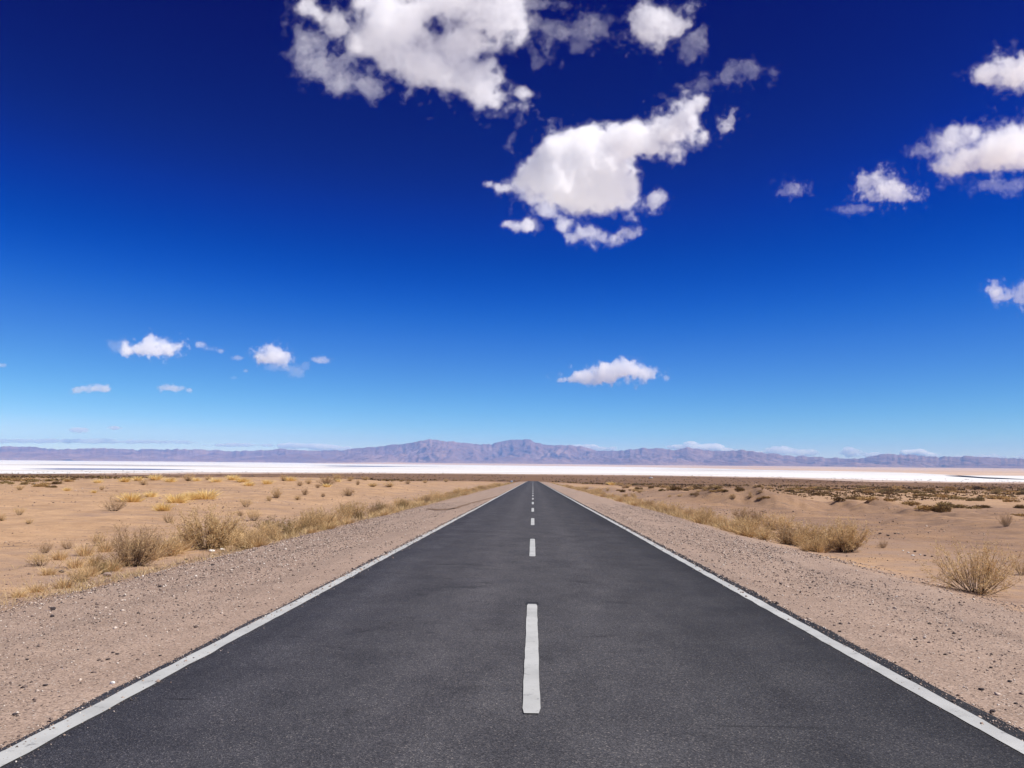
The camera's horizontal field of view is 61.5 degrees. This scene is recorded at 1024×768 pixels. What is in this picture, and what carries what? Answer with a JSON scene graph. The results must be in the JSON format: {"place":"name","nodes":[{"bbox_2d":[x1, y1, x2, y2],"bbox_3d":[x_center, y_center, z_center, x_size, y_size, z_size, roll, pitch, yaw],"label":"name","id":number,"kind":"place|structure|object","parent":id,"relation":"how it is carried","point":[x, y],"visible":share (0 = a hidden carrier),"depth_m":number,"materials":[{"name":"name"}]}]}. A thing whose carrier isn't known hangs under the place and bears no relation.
{"place":"outdoors","nodes":[
{"label":"outdoors","id":0,"kind":"place"},
{"bbox_2d":[46,468,193,469],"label":"brine pool","id":1,"kind":"structure","parent":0,"point":[110,469],"depth_m":1802.57,"materials":[{"name":"white"}]},
{"bbox_2d":[347,466,402,466],"bbox_3d":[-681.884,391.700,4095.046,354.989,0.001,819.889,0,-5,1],"label":"brine pool","id":2,"kind":"structure","parent":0,"point":[374,466],"depth_m":3926.10,"materials":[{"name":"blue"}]},
{"bbox_2d":[427,496,496,509],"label":"soil path","id":3,"kind":"structure","parent":0,"point":[459,506],"depth_m":49.08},
{"bbox_2d":[0,481,1023,767],"bbox_3d":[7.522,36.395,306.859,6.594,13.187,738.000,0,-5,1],"label":"road","id":4,"kind":"structure","parent":0,"point":[532,625],"depth_m":6.94,"materials":[{"name":"asphalt"}]},
{"bbox_2d":[0,460,1023,746],"bbox_3d":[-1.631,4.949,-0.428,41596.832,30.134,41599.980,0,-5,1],"label":"desert ground","id":5,"kind":"structure","parent":0,"point":[80,516],"depth_m":18.80,"materials":[{"name":"sand"}]},
{"bbox_2d":[3,589,31,597],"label":"grass tussock","id":6,"kind":"object","parent":5,"relation":"on","point":[24,592],"depth_m":14.02,"materials":[{"name":"plant"}]},
{"bbox_2d":[12,583,53,592],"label":"grass tussock","id":7,"kind":"object","parent":5,"relation":"on","point":[34,588],"depth_m":14.63,"materials":[{"name":"plant"}]},
{"bbox_2d":[25,550,51,565],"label":"desert shrub","id":8,"kind":"object","parent":5,"relation":"on","point":[43,560],"visible":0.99,"depth_m":18.23,"materials":[{"name":"plant"}]},
{"bbox_2d":[30,483,47,486],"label":"brush clump","id":9,"kind":"object","parent":5,"relation":"on","point":[39,485],"visible":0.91,"depth_m":79.47,"materials":[{"name":"brown plant"}]},
{"bbox_2d":[35,539,53,552],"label":"desert shrub","id":10,"kind":"object","parent":5,"relation":"on","point":[47,550],"visible":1,"depth_m":21.83,"materials":[{"name":"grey plant"}]},
{"bbox_2d":[37,565,66,575],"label":"grass tussock","id":11,"kind":"object","parent":5,"relation":"on","point":[45,572],"depth_m":17.01,"materials":[{"name":"plant"}]},
{"bbox_2d":[48,550,71,559],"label":"grass tussock","id":12,"kind":"object","parent":5,"relation":"on","point":[58,556],"depth_m":19.84,"materials":[{"name":"plant"}]},
{"bbox_2d":[44,576,76,588],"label":"grass tussock","id":13,"kind":"object","parent":5,"relation":"on","point":[69,584],"depth_m":15.09,"materials":[{"name":"plant"}]},
{"bbox_2d":[58,539,75,548],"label":"desert shrub","id":14,"kind":"object","parent":5,"relation":"on","point":[68,545],"visible":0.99,"depth_m":23.08,"materials":[{"name":"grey plant"}]},
{"bbox_2d":[60,555,91,568],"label":"grass tussock","id":15,"kind":"object","parent":5,"relation":"on","point":[79,562],"depth_m":18.16,"materials":[{"name":"plant"}]},
{"bbox_2d":[60,566,99,583],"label":"desert shrub","id":16,"kind":"object","parent":5,"relation":"on","point":[87,572],"visible":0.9,"depth_m":16.04,"materials":[{"name":"plant"}]},
{"bbox_2d":[65,562,104,576],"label":"grass tussock","id":17,"kind":"object","parent":5,"relation":"on","point":[94,570],"depth_m":16.89,"materials":[{"name":"plant"}]},
{"bbox_2d":[71,543,106,556],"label":"grass tussock","id":18,"kind":"object","parent":5,"relation":"on","point":[84,551],"depth_m":21.29,"materials":[{"name":"plant"}]},
{"bbox_2d":[83,553,106,566],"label":"grass tussock","id":19,"kind":"object","parent":5,"relation":"on","point":[92,561],"depth_m":18.68,"materials":[{"name":"plant"}]},
{"bbox_2d":[88,531,107,545],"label":"desert shrub","id":20,"kind":"object","parent":5,"relation":"on","point":[97,537],"visible":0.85,"depth_m":24.50,"materials":[{"name":"plant"}]},
{"bbox_2d":[89,558,118,573],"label":"desert shrub","id":21,"kind":"object","parent":5,"relation":"on","point":[105,565],"visible":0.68,"depth_m":17.38,"materials":[{"name":"beige plant"}]},
{"bbox_2d":[92,539,118,551],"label":"grass tussock","id":22,"kind":"object","parent":5,"relation":"on","point":[105,547],"depth_m":22.51,"materials":[{"name":"plant"}]},
{"bbox_2d":[92,558,129,570],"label":"grass tussock","id":23,"kind":"object","parent":5,"relation":"on","point":[117,567],"depth_m":17.85,"materials":[{"name":"plant"}]},
{"bbox_2d":[96,494,131,510],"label":"desert shrub","id":24,"kind":"object","parent":5,"relation":"on","point":[118,507],"visible":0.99,"depth_m":44.68,"materials":[{"name":"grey plant"}]},
{"bbox_2d":[106,552,134,566],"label":"grass tussock","id":25,"kind":"object","parent":5,"relation":"on","point":[120,560],"depth_m":18.71,"materials":[{"name":"plant"}]},
{"bbox_2d":[115,477,132,481],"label":"grass tussock","id":26,"kind":"object","parent":5,"relation":"on","point":[124,480],"depth_m":96.59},
{"bbox_2d":[108,492,150,501],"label":"grass tussock","id":27,"kind":"object","parent":5,"relation":"on","point":[134,498],"depth_m":53.57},
{"bbox_2d":[85,520,174,566],"bbox_3d":[-8.212,3.513,18.788,1.626,1.145,1.425,-1,-5,14],"label":"desert shrub","id":28,"kind":"object","parent":5,"relation":"on","point":[135,550],"visible":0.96,"depth_m":18.80,"materials":[{"name":"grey plant"}]},
{"bbox_2d":[143,491,158,496],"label":"grass tussock","id":29,"kind":"object","parent":5,"relation":"on","point":[152,494],"depth_m":62.32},
{"bbox_2d":[138,544,170,559],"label":"grass tussock","id":30,"kind":"object","parent":5,"relation":"on","point":[156,552],"depth_m":20.34,"materials":[{"name":"plant"}]},
{"bbox_2d":[146,474,162,479],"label":"grass tussock","id":31,"kind":"object","parent":5,"relation":"on","point":[158,477],"depth_m":100.76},
{"bbox_2d":[152,502,174,510],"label":"grass tussock","id":32,"kind":"object","parent":5,"relation":"on","point":[162,507],"depth_m":46.10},
{"bbox_2d":[149,529,183,554],"bbox_3d":[-8.561,3.966,21.278,0.852,0.751,0.832,3,-6,-22],"label":"desert shrub","id":33,"kind":"object","parent":5,"relation":"on","point":[170,543],"visible":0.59,"depth_m":21.28,"materials":[{"name":"plant"}]},
{"bbox_2d":[128,537,206,556],"bbox_3d":[-8.568,4.037,21.159,2.089,0.514,1.777,1,-5,-10],"label":"grass tussock","id":34,"kind":"object","parent":5,"relation":"on","point":[169,552],"depth_m":21.20,"materials":[{"name":"plant"}]},
{"bbox_2d":[160,477,177,481],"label":"grass tussock","id":35,"kind":"object","parent":5,"relation":"on","point":[168,480],"depth_m":95.93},
{"bbox_2d":[161,493,195,502],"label":"grass tussock","id":36,"kind":"object","parent":5,"relation":"on","point":[177,499],"depth_m":53.90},
{"bbox_2d":[173,538,191,553],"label":"grass tussock","id":37,"kind":"object","parent":5,"relation":"on","point":[180,547],"depth_m":21.87,"materials":[{"name":"plant"}]},
{"bbox_2d":[171,534,203,550],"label":"grass tussock","id":38,"kind":"object","parent":5,"relation":"on","point":[189,545],"depth_m":22.82,"materials":[{"name":"plant"}]},
{"bbox_2d":[180,493,197,499],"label":"grass tussock","id":39,"kind":"object","parent":5,"relation":"on","point":[191,496],"depth_m":60.02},
{"bbox_2d":[184,489,222,499],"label":"grass tussock","id":40,"kind":"object","parent":5,"relation":"on","point":[212,495],"depth_m":60.91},
{"bbox_2d":[162,504,247,549],"bbox_3d":[-8.319,4.000,23.665,2.112,1.542,2.538,-1,-5,14],"label":"desert shrub","id":41,"kind":"object","parent":5,"relation":"on","point":[214,529],"visible":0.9,"depth_m":23.34,"materials":[{"name":"plant"}]},
{"bbox_2d":[208,477,223,481],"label":"grass tussock","id":42,"kind":"object","parent":5,"relation":"on","point":[216,479],"depth_m":95.64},
{"bbox_2d":[223,521,255,535],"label":"desert shrub","id":43,"kind":"object","parent":5,"relation":"on","point":[242,528],"visible":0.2,"depth_m":26.39,"materials":[{"name":"plant"}]},
{"bbox_2d":[233,477,252,481],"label":"grass tussock","id":44,"kind":"object","parent":5,"relation":"on","point":[241,480],"depth_m":98.23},
{"bbox_2d":[223,529,267,549],"bbox_3d":[-7.037,4.102,22.689,1.025,0.631,0.999,-2,-6,30],"label":"desert shrub","id":45,"kind":"object","parent":5,"relation":"on","point":[238,539],"visible":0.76,"depth_m":22.62,"materials":[{"name":"plant"}]},
{"bbox_2d":[245,509,263,520],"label":"desert shrub","id":46,"kind":"object","parent":5,"relation":"on","point":[254,514],"visible":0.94,"depth_m":36.96,"materials":[{"name":"plant"}]},
{"bbox_2d":[239,536,274,547],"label":"grass tussock","id":47,"kind":"object","parent":5,"relation":"on","point":[259,543],"depth_m":22.48,"materials":[{"name":"plant"}]},
{"bbox_2d":[250,515,282,531],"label":"desert shrub","id":48,"kind":"object","parent":5,"relation":"on","point":[265,522],"visible":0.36,"depth_m":30.04,"materials":[{"name":"beige plant"}]},
{"bbox_2d":[254,519,285,536],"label":"desert shrub","id":49,"kind":"object","parent":5,"relation":"on","point":[260,527],"visible":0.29,"depth_m":27.43,"materials":[{"name":"plant"}]},
{"bbox_2d":[259,520,282,540],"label":"desert shrub","id":50,"kind":"object","parent":5,"relation":"on","point":[274,532],"visible":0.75,"depth_m":25.89,"materials":[{"name":"plant"}]},
{"bbox_2d":[272,487,284,497],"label":"desert shrub","id":51,"kind":"object","parent":5,"relation":"on","point":[277,493],"visible":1,"depth_m":66.05,"materials":[{"name":"plant"}]},
{"bbox_2d":[266,514,309,537],"bbox_3d":[-7.577,4.691,28.389,1.556,0.815,1.567,5,-7,-38],"label":"desert shrub","id":52,"kind":"object","parent":5,"relation":"on","point":[287,528],"visible":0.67,"depth_m":28.32,"materials":[{"name":"beige plant"}]},
{"bbox_2d":[295,509,322,528],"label":"desert shrub","id":53,"kind":"object","parent":5,"relation":"on","point":[303,521],"visible":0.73,"depth_m":30.62,"materials":[{"name":"plant"}]},
{"bbox_2d":[305,508,328,522],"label":"desert shrub","id":54,"kind":"object","parent":5,"relation":"on","point":[319,514],"visible":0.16,"depth_m":32.46,"materials":[{"name":"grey plant"}]},
{"bbox_2d":[298,505,339,528],"bbox_3d":[-7.156,4.989,31.945,1.662,1.055,1.692,1,-5,-7],"label":"desert shrub","id":55,"kind":"object","parent":5,"relation":"on","point":[328,517],"visible":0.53,"depth_m":31.82,"materials":[{"name":"plant"}]},
{"bbox_2d":[314,521,341,529],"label":"grass tussock","id":56,"kind":"object","parent":5,"relation":"on","point":[330,525],"depth_m":30.25,"materials":[{"name":"plant"}]},
{"bbox_2d":[316,475,340,484],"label":"desert shrub","id":57,"kind":"object","parent":5,"relation":"on","point":[326,481],"visible":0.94,"depth_m":98.95,"materials":[{"name":"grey plant"}]},
{"bbox_2d":[333,504,354,517],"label":"desert shrub","id":58,"kind":"object","parent":5,"relation":"on","point":[344,510],"visible":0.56,"depth_m":39.07,"materials":[{"name":"plant"}]},
{"bbox_2d":[338,487,355,495],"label":"desert shrub","id":59,"kind":"object","parent":5,"relation":"on","point":[348,493],"visible":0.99,"depth_m":73.49,"materials":[{"name":"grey plant"}]},
{"bbox_2d":[333,500,368,517],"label":"desert shrub","id":60,"kind":"object","parent":5,"relation":"on","point":[357,510],"visible":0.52,"depth_m":41.76,"materials":[{"name":"plant"}]},
{"bbox_2d":[364,504,381,513],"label":"desert shrub","id":61,"kind":"object","parent":5,"relation":"on","point":[372,509],"visible":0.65,"depth_m":44.38,"materials":[{"name":"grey plant"}]},
{"bbox_2d":[366,499,385,511],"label":"desert shrub","id":62,"kind":"object","parent":5,"relation":"on","point":[379,505],"visible":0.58,"depth_m":46.54,"materials":[{"name":"beige plant"}]},
{"bbox_2d":[376,509,392,515],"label":"grass tussock","id":63,"kind":"object","parent":5,"relation":"on","point":[385,513],"depth_m":41.05,"materials":[{"name":"plant"}]},
{"bbox_2d":[0,482,824,606],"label":"dry grass","id":64,"kind":"structure","parent":5,"relation":"on","point":[370,515],"depth_m":23.26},
{"bbox_2d":[0,477,1019,607],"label":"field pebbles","id":65,"kind":"object","parent":5,"relation":"on","point":[409,500],"visible":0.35,"depth_m":42.08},
{"bbox_2d":[0,501,1023,761],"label":"gravel","id":66,"kind":"structure","parent":5,"relation":"on","point":[306,553],"depth_m":14.06,"materials":[{"name":"gravel"}]},
{"bbox_2d":[0,470,1023,500],"bbox_3d":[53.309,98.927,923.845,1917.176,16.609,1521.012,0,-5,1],"label":"distant scrub","id":67,"kind":"object","parent":5,"relation":"on","point":[77,477],"visible":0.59,"depth_m":423.32,"materials":[{"name":"brown plant"}]},
{"bbox_2d":[0,460,1023,481],"bbox_3d":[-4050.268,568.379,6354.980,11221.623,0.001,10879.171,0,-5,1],"label":"salt flat","id":68,"kind":"structure","parent":5,"relation":"on","point":[23,466],"depth_m":2393.59,"materials":[{"name":"white"}]},
{"bbox_2d":[657,501,681,511],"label":"desert shrub","id":69,"kind":"object","parent":5,"relation":"on","point":[664,507],"visible":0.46,"depth_m":50.45,"materials":[{"name":"plant"}]},
{"bbox_2d":[667,486,683,490],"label":"brush clump","id":70,"kind":"object","parent":5,"relation":"on","point":[675,488],"visible":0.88,"depth_m":122.07,"materials":[{"name":"brown plant"}]},
{"bbox_2d":[669,502,685,513],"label":"desert shrub","id":71,"kind":"object","parent":5,"relation":"on","point":[674,508],"visible":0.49,"depth_m":49.03,"materials":[{"name":"plant"}]},
{"bbox_2d":[690,515,709,523],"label":"grass tussock","id":72,"kind":"object","parent":5,"relation":"on","point":[696,521],"depth_m":36.76,"materials":[{"name":"plant"}]},
{"bbox_2d":[692,506,714,516],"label":"desert shrub","id":73,"kind":"object","parent":5,"relation":"on","point":[698,513],"visible":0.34,"depth_m":41.75,"materials":[{"name":"plant"}]},
{"bbox_2d":[700,505,714,516],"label":"desert shrub","id":74,"kind":"object","parent":5,"relation":"on","point":[710,510],"visible":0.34,"depth_m":43.05,"materials":[{"name":"plant"}]},
{"bbox_2d":[703,512,727,521],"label":"desert shrub","id":75,"kind":"object","parent":5,"relation":"on","point":[719,514],"visible":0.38,"depth_m":36.43,"materials":[{"name":"plant"}]},
{"bbox_2d":[710,515,733,526],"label":"desert shrub","id":76,"kind":"object","parent":5,"relation":"on","point":[721,520],"visible":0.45,"depth_m":35.57,"materials":[{"name":"plant"}]},
{"bbox_2d":[714,521,740,530],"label":"grass tussock","id":77,"kind":"object","parent":5,"relation":"on","point":[724,526],"depth_m":31.81,"materials":[{"name":"plant"}]},
{"bbox_2d":[726,506,755,521],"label":"desert shrub","id":78,"kind":"object","parent":5,"relation":"on","point":[738,515],"visible":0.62,"depth_m":42.90,"materials":[{"name":"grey plant"}]},
{"bbox_2d":[727,526,757,537],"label":"grass tussock","id":79,"kind":"object","parent":5,"relation":"on","point":[744,533],"depth_m":28.59,"materials":[{"name":"plant"}]},
{"bbox_2d":[725,513,761,524],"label":"desert shrub","id":80,"kind":"object","parent":5,"relation":"on","point":[743,519],"visible":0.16,"depth_m":34.27,"materials":[{"name":"plant"}]},
{"bbox_2d":[726,516,764,530],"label":"desert shrub","id":81,"kind":"object","parent":5,"relation":"on","point":[755,525],"visible":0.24,"depth_m":31.58,"materials":[{"name":"plant"}]},
{"bbox_2d":[735,518,757,531],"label":"desert shrub","id":82,"kind":"object","parent":5,"relation":"on","point":[747,521],"visible":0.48,"depth_m":30.79,"materials":[{"name":"plant"}]},
{"bbox_2d":[740,510,767,525],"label":"desert shrub","id":83,"kind":"object","parent":5,"relation":"on","point":[754,515],"visible":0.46,"depth_m":38.45,"materials":[{"name":"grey plant"}]},
{"bbox_2d":[750,527,774,540],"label":"desert shrub","id":84,"kind":"object","parent":5,"relation":"on","point":[762,536],"visible":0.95,"depth_m":27.62,"materials":[{"name":"plant"}]},
{"bbox_2d":[752,512,785,529],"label":"desert shrub","id":85,"kind":"object","parent":5,"relation":"on","point":[766,522],"visible":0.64,"depth_m":35.29,"materials":[{"name":"plant"}]},
{"bbox_2d":[770,513,803,533],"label":"desert shrub","id":86,"kind":"object","parent":5,"relation":"on","point":[787,523],"visible":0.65,"depth_m":32.81,"materials":[{"name":"plant"}]},
{"bbox_2d":[772,525,806,544],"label":"desert shrub","id":87,"kind":"object","parent":5,"relation":"on","point":[785,539],"visible":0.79,"depth_m":26.88,"materials":[{"name":"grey plant"}]},
{"bbox_2d":[788,532,807,545],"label":"desert shrub","id":88,"kind":"object","parent":5,"relation":"on","point":[796,539],"visible":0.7,"depth_m":26.32,"materials":[{"name":"plant"}]},
{"bbox_2d":[788,517,819,537],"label":"desert shrub","id":89,"kind":"object","parent":5,"relation":"on","point":[801,527],"visible":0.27,"depth_m":29.75,"materials":[{"name":"plant"}]},
{"bbox_2d":[794,540,816,551],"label":"desert shrub","id":90,"kind":"object","parent":5,"relation":"on","point":[802,547],"visible":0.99,"depth_m":23.55,"materials":[{"name":"plant"}]},
{"bbox_2d":[793,533,823,551],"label":"desert shrub","id":91,"kind":"object","parent":5,"relation":"on","point":[810,541],"visible":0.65,"depth_m":24.22,"materials":[{"name":"plant"}]},
{"bbox_2d":[802,523,828,540],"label":"desert shrub","id":92,"kind":"object","parent":5,"relation":"on","point":[815,531],"visible":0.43,"depth_m":27.83,"materials":[{"name":"plant"}]},
{"bbox_2d":[809,542,834,552],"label":"grass tussock","id":93,"kind":"object","parent":5,"relation":"on","point":[821,550],"depth_m":24.18,"materials":[{"name":"plant"}]},
{"bbox_2d":[817,516,875,552],"bbox_3d":[9.636,4.341,24.660,1.663,1.264,1.660,1,-5,-3],"label":"desert shrub","id":94,"kind":"object","parent":5,"relation":"on","point":[846,543],"visible":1,"depth_m":24.52,"materials":[{"name":"plant"}]},
{"bbox_2d":[855,496,878,500],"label":"brush clump","id":95,"kind":"object","parent":5,"relation":"on","point":[864,498],"visible":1,"depth_m":86.78,"materials":[{"name":"brown plant"}]},
{"bbox_2d":[901,500,921,505],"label":"brush clump","id":96,"kind":"object","parent":5,"relation":"on","point":[910,503],"visible":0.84,"depth_m":126.63,"materials":[{"name":"brown plant"}]},
{"bbox_2d":[913,504,945,509],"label":"brush clump","id":97,"kind":"object","parent":5,"relation":"on","point":[925,507],"visible":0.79,"depth_m":68.10,"materials":[{"name":"brown plant"}]},
{"bbox_2d":[931,505,951,511],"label":"brush clump","id":98,"kind":"object","parent":5,"relation":"on","point":[940,508],"visible":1,"depth_m":67.26,"materials":[{"name":"brown plant"}]},
{"bbox_2d":[934,500,980,508],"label":"brush clump","id":99,"kind":"object","parent":5,"relation":"on","point":[953,506],"visible":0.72,"depth_m":121.38,"materials":[{"name":"brown plant"}]},
{"bbox_2d":[947,495,974,499],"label":"brush clump","id":100,"kind":"object","parent":5,"relation":"on","point":[955,497],"visible":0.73,"depth_m":180.94,"materials":[{"name":"beige plant"}]},
{"bbox_2d":[917,529,1023,596],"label":"desert shrub","id":101,"kind":"object","parent":5,"relation":"on","point":[990,572],"visible":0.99,"depth_m":15.64,"materials":[{"name":"plant"}]},
{"bbox_2d":[969,496,984,500],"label":"brush clump","id":102,"kind":"object","parent":5,"relation":"on","point":[978,498],"visible":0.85,"depth_m":167.84,"materials":[{"name":"brown plant"}]},
{"bbox_2d":[983,495,1016,498],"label":"brush clump","id":103,"kind":"object","parent":5,"relation":"on","point":[996,497],"visible":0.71,"depth_m":192.25,"materials":[{"name":"brown plant"}]},
{"bbox_2d":[996,513,1012,526],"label":"desert shrub","id":104,"kind":"object","parent":5,"relation":"on","point":[1005,524],"visible":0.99,"depth_m":42.36,"materials":[{"name":"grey plant"}]},
{"bbox_2d":[1013,560,1023,574],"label":"desert shrub","id":105,"kind":"object","parent":5,"relation":"on","point":[1017,563],"visible":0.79,"depth_m":19.27,"materials":[{"name":"plant"}]},
{"bbox_2d":[0,439,1023,468],"bbox_3d":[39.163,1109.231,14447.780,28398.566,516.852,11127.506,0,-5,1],"label":"mountains","id":106,"kind":"structure","parent":0,"point":[526,451],"depth_m":14511.75,"materials":[{"name":"stone"}]},
{"bbox_2d":[0,0,1023,458],"label":"sky","id":107,"kind":"structure","parent":0,"point":[795,228],"materials":[{"name":"blue"}]},
{"bbox_2d":[61,472,1023,482],"bbox_3d":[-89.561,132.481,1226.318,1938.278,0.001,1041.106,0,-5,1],"label":"salt shore","id":108,"kind":"structure","parent":0,"point":[858,480],"depth_m":1396.29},
{"bbox_2d":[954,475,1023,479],"bbox_3d":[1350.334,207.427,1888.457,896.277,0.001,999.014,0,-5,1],"label":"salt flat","id":109,"kind":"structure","parent":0,"point":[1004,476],"depth_m":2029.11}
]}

